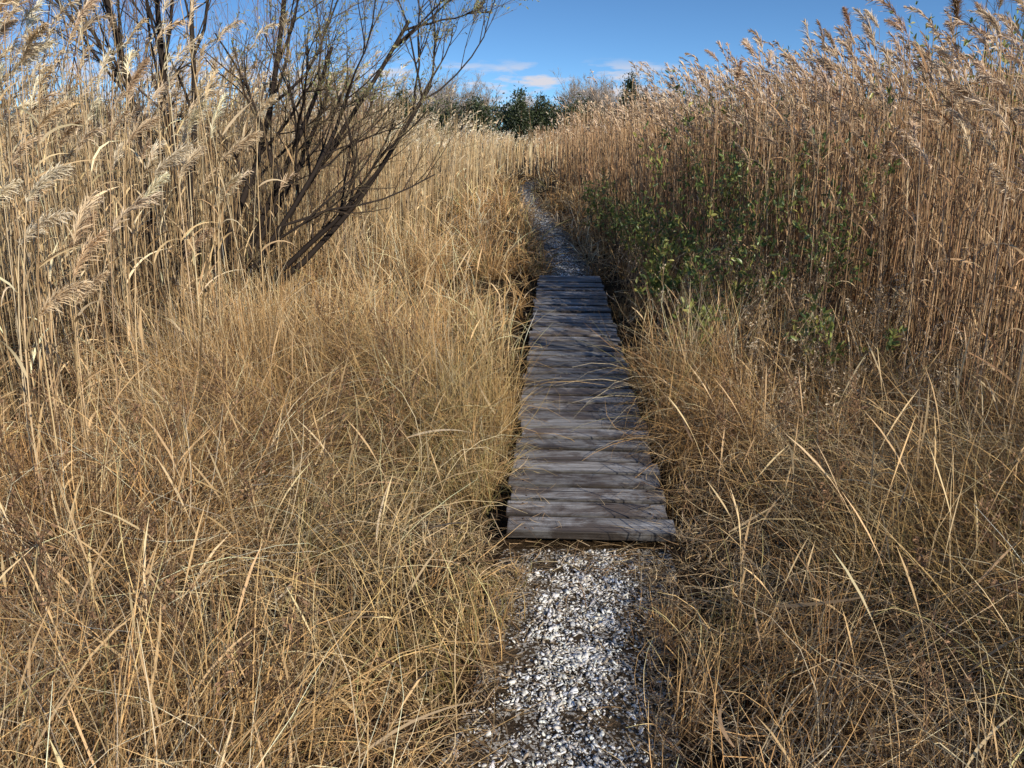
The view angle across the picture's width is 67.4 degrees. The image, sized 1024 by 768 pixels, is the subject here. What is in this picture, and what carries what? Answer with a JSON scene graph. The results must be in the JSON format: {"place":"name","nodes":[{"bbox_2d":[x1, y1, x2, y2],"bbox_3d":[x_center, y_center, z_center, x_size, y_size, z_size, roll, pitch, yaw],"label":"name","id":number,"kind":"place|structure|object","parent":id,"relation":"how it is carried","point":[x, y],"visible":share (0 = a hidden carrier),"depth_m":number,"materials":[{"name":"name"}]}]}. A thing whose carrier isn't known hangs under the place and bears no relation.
{"place":"outdoors","nodes":[
{"label":"outdoors","id":0,"kind":"place"},
{"bbox_2d":[0,137,1023,767],"bbox_3d":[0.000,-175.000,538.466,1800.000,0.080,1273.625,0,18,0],"label":"ground","id":1,"kind":"structure","parent":0,"point":[500,523],"depth_m":3.01,"materials":[{"name":"beige plant"}]},
{"bbox_2d":[0,0,65,240],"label":"bare twiggy shrub","id":2,"kind":"object","parent":1,"relation":"on","point":[18,56],"visible":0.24,"depth_m":7.51,"materials":[{"name":"brown plant"}]},
{"bbox_2d":[0,0,224,299],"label":"bare twiggy shrub","id":3,"kind":"object","parent":1,"relation":"on","point":[109,117],"visible":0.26,"depth_m":7.02,"materials":[{"name":"brown plant"}]},
{"bbox_2d":[41,0,331,280],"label":"bare twiggy shrub","id":4,"kind":"object","parent":1,"relation":"on","point":[257,16],"visible":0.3,"depth_m":7.63,"materials":[{"name":"brown plant"}]},
{"bbox_2d":[235,73,272,146],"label":"red cedar tree","id":5,"kind":"object","parent":1,"relation":"on","point":[247,101],"visible":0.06,"depth_m":58.03,"materials":[{"name":"green plant"}]},
{"bbox_2d":[2,0,539,341],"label":"bare leaning shrub","id":6,"kind":"object","parent":1,"relation":"on","point":[342,210],"visible":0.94,"depth_m":5.70,"materials":[{"name":"brown plant"}]},
{"bbox_2d":[0,0,625,527],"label":"phragmites reed bed","id":7,"kind":"object","parent":1,"relation":"on","point":[78,174],"visible":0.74,"depth_m":5.43,"materials":[{"name":"beige plant"}]},
{"bbox_2d":[245,3,396,265],"bbox_3d":[-2.145,-2.929,9.313,1.870,3.016,2.474,0,18,0],"label":"bare twiggy shrub","id":8,"kind":"object","parent":1,"relation":"on","point":[366,141],"visible":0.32,"depth_m":9.14,"materials":[{"name":"brown plant"}]},
{"bbox_2d":[388,85,421,133],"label":"red cedar tree","id":9,"kind":"object","parent":1,"relation":"on","point":[405,105],"visible":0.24,"depth_m":56.20,"materials":[{"name":"green plant"}]},
{"bbox_2d":[459,93,503,137],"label":"red cedar tree","id":10,"kind":"object","parent":1,"relation":"on","point":[476,109],"visible":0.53,"depth_m":56.27,"materials":[{"name":"green plant"}]},
{"bbox_2d":[3,61,1014,135],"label":"distant bare treeline","id":11,"kind":"object","parent":1,"relation":"on","point":[573,91],"visible":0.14,"depth_m":64.47,"materials":[{"name":"grey plant"}]},
{"bbox_2d":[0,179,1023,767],"bbox_3d":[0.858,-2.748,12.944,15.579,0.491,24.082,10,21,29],"label":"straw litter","id":12,"kind":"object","parent":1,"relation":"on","point":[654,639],"visible":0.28,"depth_m":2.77,"materials":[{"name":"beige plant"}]},
{"bbox_2d":[0,213,1023,767],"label":"dried goldenrod","id":13,"kind":"object","parent":1,"relation":"on","point":[884,313],"visible":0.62,"depth_m":3.23,"materials":[{"name":"brown plant"}]},
{"bbox_2d":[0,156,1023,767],"bbox_3d":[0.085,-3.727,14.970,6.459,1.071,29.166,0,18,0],"label":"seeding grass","id":14,"kind":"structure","parent":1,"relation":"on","point":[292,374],"depth_m":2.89,"materials":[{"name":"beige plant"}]},
{"bbox_2d":[18,92,1019,153],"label":"distant evergreen thicket","id":15,"kind":"object","parent":1,"relation":"on","point":[505,118],"visible":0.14,"depth_m":57.92,"materials":[{"name":"green plant"}]},
{"bbox_2d":[504,85,536,154],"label":"red cedar tree","id":16,"kind":"object","parent":1,"relation":"on","point":[524,122],"visible":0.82,"depth_m":56.36,"materials":[{"name":"green plant"}]},
{"bbox_2d":[526,91,556,146],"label":"red cedar tree","id":17,"kind":"object","parent":1,"relation":"on","point":[539,104],"visible":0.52,"depth_m":57.27,"materials":[{"name":"green plant"}]},
{"bbox_2d":[437,548,683,767],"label":"shell path","id":18,"kind":"structure","parent":1,"relation":"on","point":[617,729],"depth_m":2.48,"materials":[{"name":"grey gravel"},{"name":"soil"}]},
{"bbox_2d":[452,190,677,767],"bbox_3d":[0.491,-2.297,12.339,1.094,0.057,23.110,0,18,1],"label":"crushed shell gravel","id":19,"kind":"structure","parent":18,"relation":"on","point":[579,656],"depth_m":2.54,"materials":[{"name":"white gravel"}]},
{"bbox_2d":[506,275,676,541],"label":"boardwalk","id":20,"kind":"structure","parent":1,"relation":"on","point":[575,509],"depth_m":4.17,"materials":[{"name":"grey wood"}]},
{"bbox_2d":[578,166,619,231],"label":"groundsel bush","id":21,"kind":"object","parent":1,"relation":"on","point":[589,194],"visible":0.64,"depth_m":12.16,"materials":[{"name":"green plant"}]},
{"bbox_2d":[582,180,631,253],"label":"groundsel bush","id":22,"kind":"object","parent":1,"relation":"on","point":[598,211],"visible":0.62,"depth_m":10.79,"materials":[{"name":"green plant"}]},
{"bbox_2d":[596,181,655,271],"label":"groundsel bush","id":23,"kind":"object","parent":1,"relation":"on","point":[608,208],"visible":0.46,"depth_m":9.47,"materials":[{"name":"green plant"}]},
{"bbox_2d":[594,179,663,286],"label":"groundsel bush","id":24,"kind":"object","parent":1,"relation":"on","point":[623,233],"visible":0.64,"depth_m":8.26,"materials":[{"name":"green plant"}]},
{"bbox_2d":[614,68,646,126],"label":"red cedar tree","id":25,"kind":"object","parent":1,"relation":"on","point":[630,87],"visible":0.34,"depth_m":55.99,"materials":[{"name":"green plant"}]},
{"bbox_2d":[636,83,656,117],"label":"red cedar tree","id":26,"kind":"object","parent":1,"relation":"on","point":[646,98],"visible":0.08,"depth_m":56.97,"materials":[{"name":"green plant"}]},
{"bbox_2d":[634,221,699,334],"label":"groundsel bush","id":27,"kind":"object","parent":1,"relation":"on","point":[668,282],"visible":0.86,"depth_m":6.32,"materials":[{"name":"green plant"}]},
{"bbox_2d":[621,196,720,303],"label":"groundsel bush","id":28,"kind":"object","parent":1,"relation":"on","point":[671,226],"visible":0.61,"depth_m":7.30,"materials":[{"name":"green plant"}]},
{"bbox_2d":[627,116,758,308],"bbox_3d":[1.632,-1.496,6.966,1.038,1.770,1.019,9,20,26],"label":"groundsel bush","id":29,"kind":"object","parent":1,"relation":"on","point":[719,207],"visible":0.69,"depth_m":6.93,"materials":[{"name":"green plant"}]},
{"bbox_2d":[662,297,730,378],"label":"groundsel bush","id":30,"kind":"object","parent":1,"relation":"on","point":[705,310],"visible":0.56,"depth_m":5.01,"materials":[{"name":"green plant"}]},
{"bbox_2d":[679,235,791,366],"bbox_3d":[1.537,-0.588,5.425,0.528,0.965,0.916,-17,25,-42],"label":"groundsel bush","id":31,"kind":"object","parent":1,"relation":"on","point":[784,273],"visible":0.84,"depth_m":5.40,"materials":[{"name":"green plant"}]},
{"bbox_2d":[676,141,796,341],"bbox_3d":[1.776,-1.091,6.027,0.852,1.570,0.856,0,18,0],"label":"groundsel bush","id":32,"kind":"object","parent":1,"relation":"on","point":[738,230],"visible":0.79,"depth_m":5.95,"materials":[{"name":"green plant"}]},
{"bbox_2d":[657,46,839,269],"bbox_3d":[2.609,-2.482,8.759,1.920,2.545,1.252,6,19,18],"label":"groundsel bush","id":33,"kind":"object","parent":1,"relation":"on","point":[697,139],"visible":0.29,"depth_m":8.76,"materials":[{"name":"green plant"}]},
{"bbox_2d":[517,0,1023,474],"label":"phragmites reed bed","id":34,"kind":"object","parent":1,"relation":"on","point":[597,151],"visible":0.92,"depth_m":6.12,"materials":[{"name":"beige plant"}]},
{"bbox_2d":[708,95,843,318],"bbox_3d":[2.158,-1.423,6.492,1.093,1.928,0.919,13,22,34],"label":"groundsel bush","id":35,"kind":"object","parent":1,"relation":"on","point":[771,180],"visible":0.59,"depth_m":6.41,"materials":[{"name":"green plant"}]},
{"bbox_2d":[775,83,908,360],"bbox_3d":[2.276,-1.113,5.469,0.711,1.944,0.812,0,18,0],"label":"groundsel bush","id":36,"kind":"object","parent":1,"relation":"on","point":[844,224],"visible":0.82,"depth_m":5.39,"materials":[{"name":"green plant"}]},
{"bbox_2d":[782,291,907,404],"bbox_3d":[1.904,-0.142,4.476,0.681,0.744,0.454,8,20,22],"label":"groundsel bush","id":37,"kind":"object","parent":1,"relation":"on","point":[826,318],"visible":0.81,"depth_m":4.48,"materials":[{"name":"green plant"}]},
{"bbox_2d":[844,80,871,124],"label":"red cedar tree","id":38,"kind":"object","parent":1,"relation":"on","point":[866,93],"visible":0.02,"depth_m":59.66,"materials":[{"name":"green plant"}]},
{"bbox_2d":[843,1,1023,291],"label":"groundsel bush","id":39,"kind":"object","parent":1,"relation":"on","point":[965,41],"visible":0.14,"depth_m":7.29,"materials":[{"name":"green plant"}]},
{"bbox_2d":[904,15,1023,283],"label":"groundsel bush","id":40,"kind":"object","parent":1,"relation":"on","point":[1002,55],"visible":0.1,"depth_m":8.13,"materials":[{"name":"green plant"}]},
{"bbox_2d":[952,0,1023,279],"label":"bare twiggy shrub","id":41,"kind":"object","parent":1,"relation":"on","point":[977,55],"visible":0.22,"depth_m":8.59,"materials":[{"name":"brown plant"}]},
{"bbox_2d":[0,0,1023,131],"label":"sky","id":42,"kind":"structure","parent":0,"point":[521,47],"materials":[{"name":"blue"}]},
{"bbox_2d":[515,182,591,275],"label":"shell path","id":43,"kind":"structure","parent":0,"point":[527,186],"depth_m":11.88,"materials":[{"name":"grey gravel"}]}
]}

